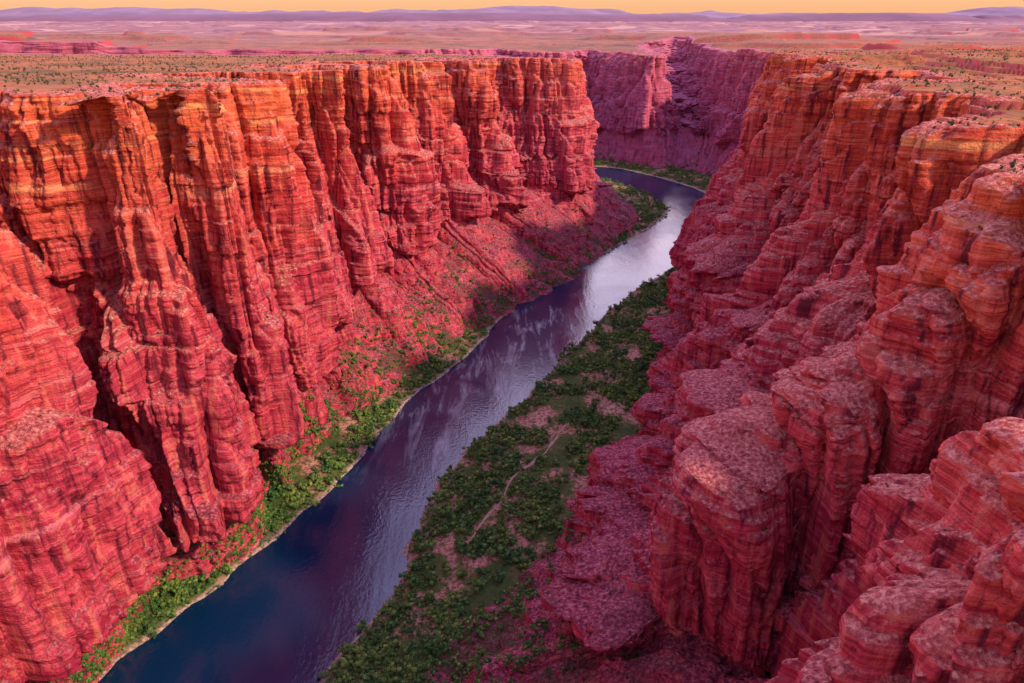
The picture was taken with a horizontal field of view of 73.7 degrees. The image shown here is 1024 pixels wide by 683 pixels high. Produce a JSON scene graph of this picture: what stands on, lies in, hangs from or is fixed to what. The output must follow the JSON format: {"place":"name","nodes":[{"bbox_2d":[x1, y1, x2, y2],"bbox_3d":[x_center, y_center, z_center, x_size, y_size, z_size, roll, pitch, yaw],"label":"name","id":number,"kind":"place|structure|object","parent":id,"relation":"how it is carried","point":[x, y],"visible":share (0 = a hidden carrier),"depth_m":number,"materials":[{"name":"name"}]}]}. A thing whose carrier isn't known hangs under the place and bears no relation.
{"place":"outdoors","nodes":[
{"label":"outdoors","id":0,"kind":"place"},
{"bbox_2d":[0,53,637,682],"bbox_3d":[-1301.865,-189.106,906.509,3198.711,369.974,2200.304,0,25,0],"label":"canyon wall","id":1,"kind":"structure","parent":0,"point":[268,235],"depth_m":510.43,"materials":[{"name":"red stone"}]},
{"bbox_2d":[32,131,753,682],"bbox_3d":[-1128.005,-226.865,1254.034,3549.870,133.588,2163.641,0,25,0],"label":"talus boulders","id":2,"kind":"object","parent":1,"relation":"on","point":[640,639],"visible":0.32,"depth_m":507.58,"materials":[{"name":"red stone"}]},
{"bbox_2d":[98,166,704,682],"bbox_3d":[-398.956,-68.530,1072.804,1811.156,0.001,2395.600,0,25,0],"label":"river","id":3,"kind":"structure","parent":0,"point":[304,594],"depth_m":601.93,"materials":[{"name":"liquid"}]},
{"bbox_2d":[97,159,711,682],"bbox_3d":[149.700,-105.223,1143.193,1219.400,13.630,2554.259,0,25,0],"label":"riverbank ground","id":4,"kind":"structure","parent":0,"point":[553,407],"depth_m":650.49,"materials":[{"name":"green plant"}]},
{"bbox_2d":[30,141,711,682],"bbox_3d":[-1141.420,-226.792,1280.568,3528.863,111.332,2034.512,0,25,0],"label":"riverside thicket","id":5,"kind":"object","parent":4,"relation":"on","point":[184,589],"visible":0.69,"depth_m":617.66,"materials":[{"name":"green plant"}]},
{"bbox_2d":[470,423,568,540],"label":"dirt trail","id":6,"kind":"object","parent":4,"relation":"on","point":[488,514],"visible":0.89,"depth_m":641.26,"materials":[{"name":"brown soil"}]},
{"bbox_2d":[0,36,1023,682],"bbox_3d":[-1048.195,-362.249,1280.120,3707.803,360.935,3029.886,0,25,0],"label":"canyon wall","id":7,"kind":"structure","parent":0,"point":[884,276],"depth_m":382.99,"materials":[{"name":"red stone"}]},
{"bbox_2d":[0,21,1023,168],"bbox_3d":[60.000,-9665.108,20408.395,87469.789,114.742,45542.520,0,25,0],"label":"plateau ground","id":8,"kind":"structure","parent":0,"point":[884,38],"depth_m":2504.55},
{"bbox_2d":[0,35,1023,682],"bbox_3d":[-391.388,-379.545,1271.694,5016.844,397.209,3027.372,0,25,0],"label":"desert scrub","id":9,"kind":"object","parent":8,"relation":"on","point":[1012,165],"visible":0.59,"depth_m":676.99,"materials":[{"name":"green plant"}]},
{"bbox_2d":[0,12,1023,21],"bbox_3d":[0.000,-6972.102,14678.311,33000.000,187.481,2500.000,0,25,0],"label":"distant hills","id":10,"kind":"structure","parent":0,"point":[488,17],"depth_m":13884.74,"materials":[{"name":"purple stone"}]},
{"bbox_2d":[0,6,1023,17],"bbox_3d":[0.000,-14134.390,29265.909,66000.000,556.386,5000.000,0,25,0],"label":"distant hills","id":11,"kind":"structure","parent":0,"point":[71,12],"depth_m":28132.42,"materials":[{"name":"purple stone"}]}
]}

